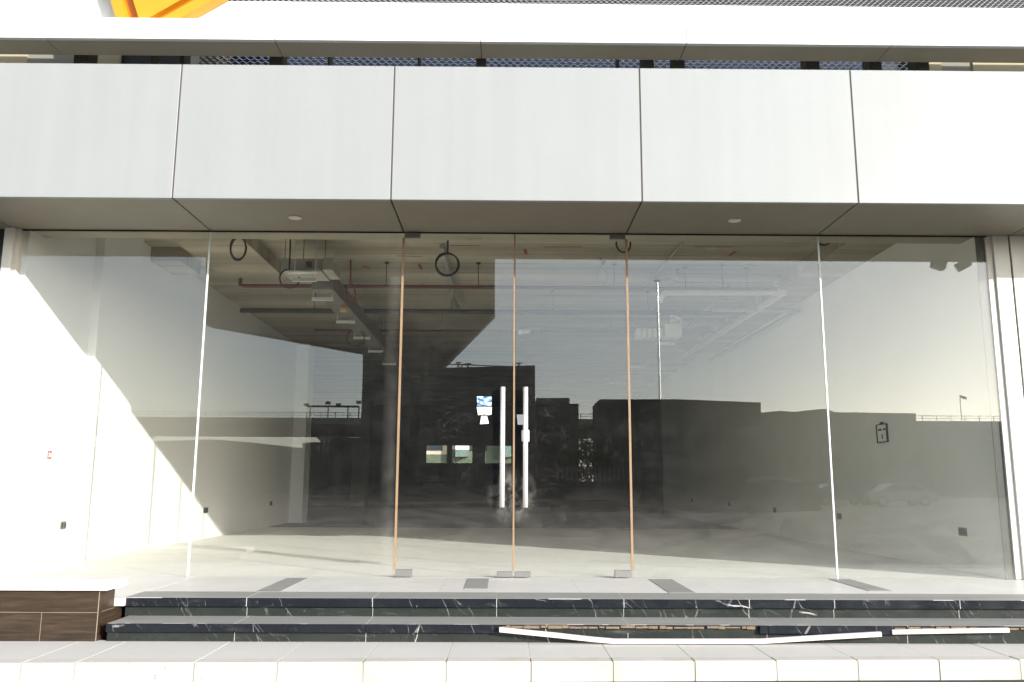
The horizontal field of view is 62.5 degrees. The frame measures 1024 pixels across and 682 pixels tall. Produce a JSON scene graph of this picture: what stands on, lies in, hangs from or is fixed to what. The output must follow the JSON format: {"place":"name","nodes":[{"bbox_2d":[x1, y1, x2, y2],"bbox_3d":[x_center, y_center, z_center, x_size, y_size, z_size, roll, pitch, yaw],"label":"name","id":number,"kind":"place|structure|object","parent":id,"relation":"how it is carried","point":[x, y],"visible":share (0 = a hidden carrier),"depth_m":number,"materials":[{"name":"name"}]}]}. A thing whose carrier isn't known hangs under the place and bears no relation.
{"place":"outdoors","nodes":[
{"label":"outdoors","id":0,"kind":"place"},
{"bbox_2d":[426,446,510,462],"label":"building","id":1,"kind":"structure","parent":0,"point":[438,454],"depth_m":67.85,"materials":[{"name":"glass"}]},
{"bbox_2d":[427,446,442,450],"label":"window","id":2,"kind":"structure","parent":1,"relation":"in","point":[429,448],"depth_m":67.91,"materials":[{"name":"blue glass"}]},
{"bbox_2d":[0,640,1023,658],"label":"pavement","id":3,"kind":"structure","parent":0,"point":[102,649],"depth_m":6.07,"materials":[{"name":"stone"}]},
{"bbox_2d":[0,579,126,640],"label":"planter wall","id":4,"kind":"structure","parent":3,"relation":"on","point":[59,610],"depth_m":6.36,"materials":[{"name":"brown tile"}]},
{"bbox_2d":[106,591,1023,643],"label":"entrance steps","id":5,"kind":"structure","parent":3,"relation":"on","point":[237,616],"depth_m":6.71,"materials":[{"name":"black stone"}]},
{"bbox_2d":[499,627,881,643],"bbox_3d":[1.340,2.209,6.322,2.873,0.113,0.050,0,-10,0],"label":"edging strip","id":6,"kind":"object","parent":5,"relation":"on","point":[692,640],"visible":1,"depth_m":6.30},
{"bbox_2d":[892,627,1009,633],"bbox_3d":[3.312,2.192,6.374,0.888,0.048,0.030,0,-10,0],"label":"edging strip","id":7,"kind":"object","parent":5,"relation":"on","point":[952,630],"visible":1,"depth_m":6.36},
{"bbox_2d":[612,680,1023,681],"bbox_3d":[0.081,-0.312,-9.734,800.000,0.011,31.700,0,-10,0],"label":"road","id":8,"kind":"structure","parent":0,"point":[855,681],"depth_m":5.71,"materials":[{"name":"concrete"}]},
{"bbox_3d":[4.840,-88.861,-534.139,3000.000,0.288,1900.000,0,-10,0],"label":"ground","id":9,"kind":"structure","parent":0,"visible":0},
{"bbox_2d":[0,0,1023,605],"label":"shop building","id":10,"kind":"structure","parent":9,"relation":"on","point":[158,392],"depth_m":9.00,"materials":[{"name":"clear glass"}]},
{"bbox_2d":[47,451,51,458],"bbox_3d":[-5.037,1.241,9.187,0.010,0.090,0.076,0,-10,0],"label":"fire sign","id":11,"kind":"object","parent":10,"relation":"attached to","point":[49,455],"visible":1,"depth_m":9.18,"materials":[{"name":"red plastic"}]},
{"bbox_2d":[60,521,66,529],"bbox_3d":[-5.042,2.071,9.475,0.014,0.088,0.110,0,-10,0],"label":"wall socket","id":12,"kind":"object","parent":10,"relation":"attached to","point":[63,524],"depth_m":9.46,"materials":[{"name":"grey plastic"}]},
{"bbox_2d":[111,0,227,17],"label":"yellow sign","id":13,"kind":"object","parent":10,"relation":"on","point":[160,8],"visible":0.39,"depth_m":8.16,"materials":[{"name":"plastic"}]},
{"bbox_2d":[229,239,246,260],"bbox_3d":[-3.183,-1.208,9.830,0.194,0.555,0.085,3,-10,-15],"label":"cable coil","id":14,"kind":"object","parent":10,"relation":"hanging from","point":[232,255],"visible":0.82,"depth_m":9.80,"materials":[{"name":"black rubber"}]},
{"bbox_2d":[279,239,299,288],"bbox_3d":[-2.839,-1.043,10.802,0.269,0.753,0.072,0,-10,0],"label":"cable coil","id":15,"kind":"object","parent":10,"relation":"hanging from","point":[288,268],"visible":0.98,"depth_m":10.76,"materials":[{"name":"black rubber"}]},
{"bbox_2d":[289,215,300,219],"bbox_3d":[-2.141,-1.217,8.319,0.124,0.015,0.124,0,-10,0],"label":"downlight","id":16,"kind":"object","parent":10,"relation":"attached to","point":[294,217],"visible":1,"depth_m":8.29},
{"bbox_2d":[281,239,340,280],"bbox_3d":[-2.673,-1.090,11.266,0.674,0.544,0.600,0,-10,0],"label":"ceiling air unit","id":17,"kind":"object","parent":10,"relation":"hanging from","point":[328,269],"visible":0.91,"depth_m":11.00,"materials":[{"name":"grey metal"}]},
{"bbox_2d":[340,305,346,311],"bbox_3d":[-2.421,-0.465,12.126,0.099,0.090,0.099,0,-10,0],"label":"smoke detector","id":18,"kind":"object","parent":10,"relation":"attached to","point":[343,308],"visible":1,"depth_m":12.09,"materials":[{"name":"beige plastic"}]},
{"bbox_2d":[292,243,405,371],"bbox_3d":[-2.662,-0.304,15.472,0.357,0.690,9.545,0,-10,0],"label":"air duct","id":19,"kind":"object","parent":10,"relation":"attached to","point":[355,319],"visible":0.87,"depth_m":13.65,"materials":[{"name":"metal"}]},
{"bbox_2d":[345,260,355,303],"bbox_3d":[-2.334,-0.856,12.205,0.160,0.650,0.044,0,-10,0],"label":"fire cable coil","id":20,"kind":"object","parent":10,"relation":"hanging from","point":[348,286],"visible":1,"depth_m":12.18,"materials":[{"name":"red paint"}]},
{"bbox_2d":[346,298,364,346],"bbox_3d":[-2.729,-0.324,14.744,0.332,0.854,0.038,0,-10,1],"label":"cable coil","id":21,"kind":"object","parent":10,"relation":"hanging from","point":[349,331],"visible":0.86,"depth_m":14.69,"materials":[{"name":"black rubber"}]},
{"bbox_2d":[425,445,447,463],"bbox_3d":[-3.117,4.683,34.871,0.912,0.785,0.060,0,-10,0],"label":"window","id":22,"kind":"structure","parent":10,"relation":"in","point":[426,445],"depth_m":34.87,"materials":[{"name":"brown metal"}]},
{"bbox_2d":[435,240,459,276],"bbox_3d":[-0.773,-1.146,10.146,0.300,0.750,0.087,1,-10,-7],"label":"cable coil","id":23,"kind":"object","parent":10,"relation":"hanging from","point":[440,272],"visible":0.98,"depth_m":10.10,"materials":[{"name":"black rubber"}]},
{"bbox_2d":[439,244,459,308],"bbox_3d":[-0.973,-0.943,13.209,0.125,0.129,3.657,0,-10,0],"label":"conduit pipe","id":24,"kind":"object","parent":10,"relation":"attached to","point":[448,270],"visible":0.91,"depth_m":12.72,"materials":[{"name":"grey plastic"}]},
{"bbox_2d":[394,233,515,576],"bbox_3d":[-0.559,0.588,8.515,1.178,3.472,0.168,0,-10,0],"label":"glass door","id":25,"kind":"structure","parent":10,"relation":"in","point":[398,572],"depth_m":8.41,"materials":[{"name":"glass"}]},
{"bbox_2d":[451,445,472,463],"bbox_3d":[-2.062,4.689,34.879,0.908,0.785,0.060,0,-10,0],"label":"window","id":26,"kind":"structure","parent":10,"relation":"in","point":[451,445],"depth_m":34.85,"materials":[{"name":"glass"}]},
{"bbox_2d":[477,396,491,414],"bbox_3d":[-0.280,0.653,8.500,0.153,0.191,0.002,0,-10,0],"label":"brochure","id":27,"kind":"object","parent":10,"relation":"attached to","point":[484,401],"visible":1,"depth_m":8.50,"materials":[{"name":"white paper"}]},
{"bbox_2d":[480,416,488,423],"bbox_3d":[-0.277,0.794,8.477,0.090,0.084,0.001,0,-10,0],"label":"paper tag","id":28,"kind":"object","parent":10,"relation":"attached to","point":[484,419],"visible":1,"depth_m":8.47,"materials":[{"name":"white paper"}]},
{"bbox_2d":[240,290,745,315],"bbox_3d":[-0.276,-0.655,14.175,8.531,0.424,0.083,0,-10,0],"label":"iron pipe","id":29,"kind":"object","parent":10,"relation":"hanging from","point":[470,311],"visible":0.89,"depth_m":14.12,"materials":[{"name":"metal"}]},
{"bbox_2d":[484,445,511,463],"bbox_3d":[-0.570,4.698,34.892,1.142,0.785,0.060,0,-10,0],"label":"window","id":30,"kind":"structure","parent":10,"relation":"in","point":[485,445],"depth_m":34.86,"materials":[{"name":"glass"}]},
{"bbox_2d":[238,262,777,290],"bbox_3d":[-0.052,-0.960,12.406,7.915,0.410,0.056,0,-10,0],"label":"sprinkler pipe","id":31,"kind":"object","parent":10,"relation":"hanging from","point":[480,286],"visible":1,"depth_m":12.36,"materials":[{"name":"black metal"}]},
{"bbox_2d":[314,315,715,333],"bbox_3d":[0.073,-0.356,15.963,7.600,0.413,0.051,0,-10,0],"label":"sprinkler pipe","id":32,"kind":"object","parent":10,"relation":"hanging from","point":[508,331],"visible":0.87,"depth_m":15.91,"materials":[{"name":"red metal"}]},
{"bbox_2d":[518,326,540,334],"bbox_3d":[0.330,-0.200,15.960,0.100,0.234,0.572,-8,-13,42],"label":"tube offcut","id":33,"kind":"object","parent":32,"relation":"hanging from","point":[524,331],"visible":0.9,"depth_m":15.86,"materials":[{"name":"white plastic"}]},
{"bbox_2d":[517,415,522,424],"bbox_3d":[0.081,0.791,8.480,0.065,0.103,0.001,0,-10,0],"label":"notice","id":34,"kind":"object","parent":10,"relation":"attached to","point":[520,419],"visible":1,"depth_m":8.48,"materials":[{"name":"white paper"}]},
{"bbox_2d":[515,234,633,577],"bbox_3d":[0.616,0.595,8.524,1.164,3.472,0.168,0,-10,0],"label":"glass door","id":35,"kind":"structure","parent":10,"relation":"in","point":[618,573],"depth_m":8.40,"materials":[{"name":"glass"}]},
{"bbox_2d":[596,258,606,284],"bbox_3d":[1.280,-0.994,12.054,0.157,0.397,0.037,0,-10,3],"label":"cable coil","id":36,"kind":"object","parent":10,"relation":"hanging from","point":[599,269],"visible":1,"depth_m":12.04,"materials":[{"name":"grey plastic"}]},
{"bbox_2d":[615,242,630,252],"bbox_3d":[1.267,-1.297,9.620,0.184,0.611,0.035,0,-10,0],"label":"cable coil","id":37,"kind":"object","parent":10,"relation":"hanging from","point":[619,250],"visible":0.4,"depth_m":9.57,"materials":[{"name":"black rubber"}]},
{"bbox_2d":[635,309,682,339],"bbox_3d":[2.710,-0.330,15.598,0.847,0.570,0.400,0,-10,0],"label":"air unit","id":38,"kind":"object","parent":10,"relation":"hanging from","point":[669,331],"visible":0.98,"depth_m":15.42,"materials":[{"name":"white metal"}]},
{"bbox_2d":[644,242,683,285],"bbox_3d":[2.204,-1.098,12.358,0.032,0.032,2.523,1,-10,-3],"label":"conduit pipe","id":39,"kind":"object","parent":10,"relation":"attached to","point":[666,261],"visible":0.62,"depth_m":12.15,"materials":[{"name":"grey plastic"}]},
{"bbox_2d":[656,342,674,344],"bbox_3d":[2.815,0.051,15.477,0.350,0.040,0.040,0,-10,0],"label":"ceiling batten","id":40,"kind":"object","parent":10,"relation":"attached to","point":[657,343],"visible":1,"depth_m":15.46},
{"bbox_2d":[653,268,733,285],"bbox_3d":[2.863,-0.985,12.985,1.311,0.143,0.482,1,-10,-6],"label":"conduit pipe","id":41,"kind":"object","parent":10,"relation":"attached to","point":[677,269],"visible":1,"depth_m":13.11,"materials":[{"name":"grey plastic"}]},
{"bbox_2d":[687,295,721,326],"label":"conduit pipe","id":42,"kind":"object","parent":10,"relation":"attached to","point":[706,308],"visible":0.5,"depth_m":14.72,"materials":[{"name":"grey plastic"}]},
{"bbox_2d":[656,267,787,362],"bbox_3d":[3.101,-0.292,15.822,1.967,0.559,6.657,0,-10,0],"label":"drain pipe","id":43,"kind":"object","parent":10,"relation":"hanging from","point":[779,293],"visible":0.69,"depth_m":12.62,"materials":[{"name":"white plastic"}]},
{"bbox_2d":[728,218,740,222],"bbox_3d":[2.205,-1.193,8.347,0.124,0.015,0.124,0,-10,0],"label":"downlight","id":44,"kind":"object","parent":10,"relation":"attached to","point":[734,220],"visible":1,"depth_m":8.32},
{"bbox_2d":[708,297,800,361],"bbox_3d":[3.945,-0.230,16.398,1.435,0.482,5.536,0,-10,0],"label":"conduit pipe","id":45,"kind":"object","parent":10,"relation":"attached to","point":[794,311],"visible":0.9,"depth_m":13.78,"materials":[{"name":"grey plastic"}]},
{"bbox_2d":[876,422,888,442],"bbox_3d":[4.822,1.191,10.985,0.024,0.267,0.301,0,-10,0],"label":"wall box","id":46,"kind":"object","parent":10,"relation":"attached to","point":[882,436],"visible":1,"depth_m":10.97,"materials":[{"name":"grey plastic"}]},
{"bbox_2d":[958,527,966,535],"bbox_3d":[4.838,2.048,9.054,0.014,0.088,0.155,0,-10,0],"label":"wall socket","id":47,"kind":"object","parent":10,"relation":"attached to","point":[962,531],"depth_m":9.04,"materials":[{"name":"grey plastic"}]},
{"bbox_2d":[0,643,1023,681],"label":"kerb","id":48,"kind":"structure","parent":9,"relation":"on","point":[608,669],"depth_m":5.67,"materials":[{"name":"white concrete"}]}
]}

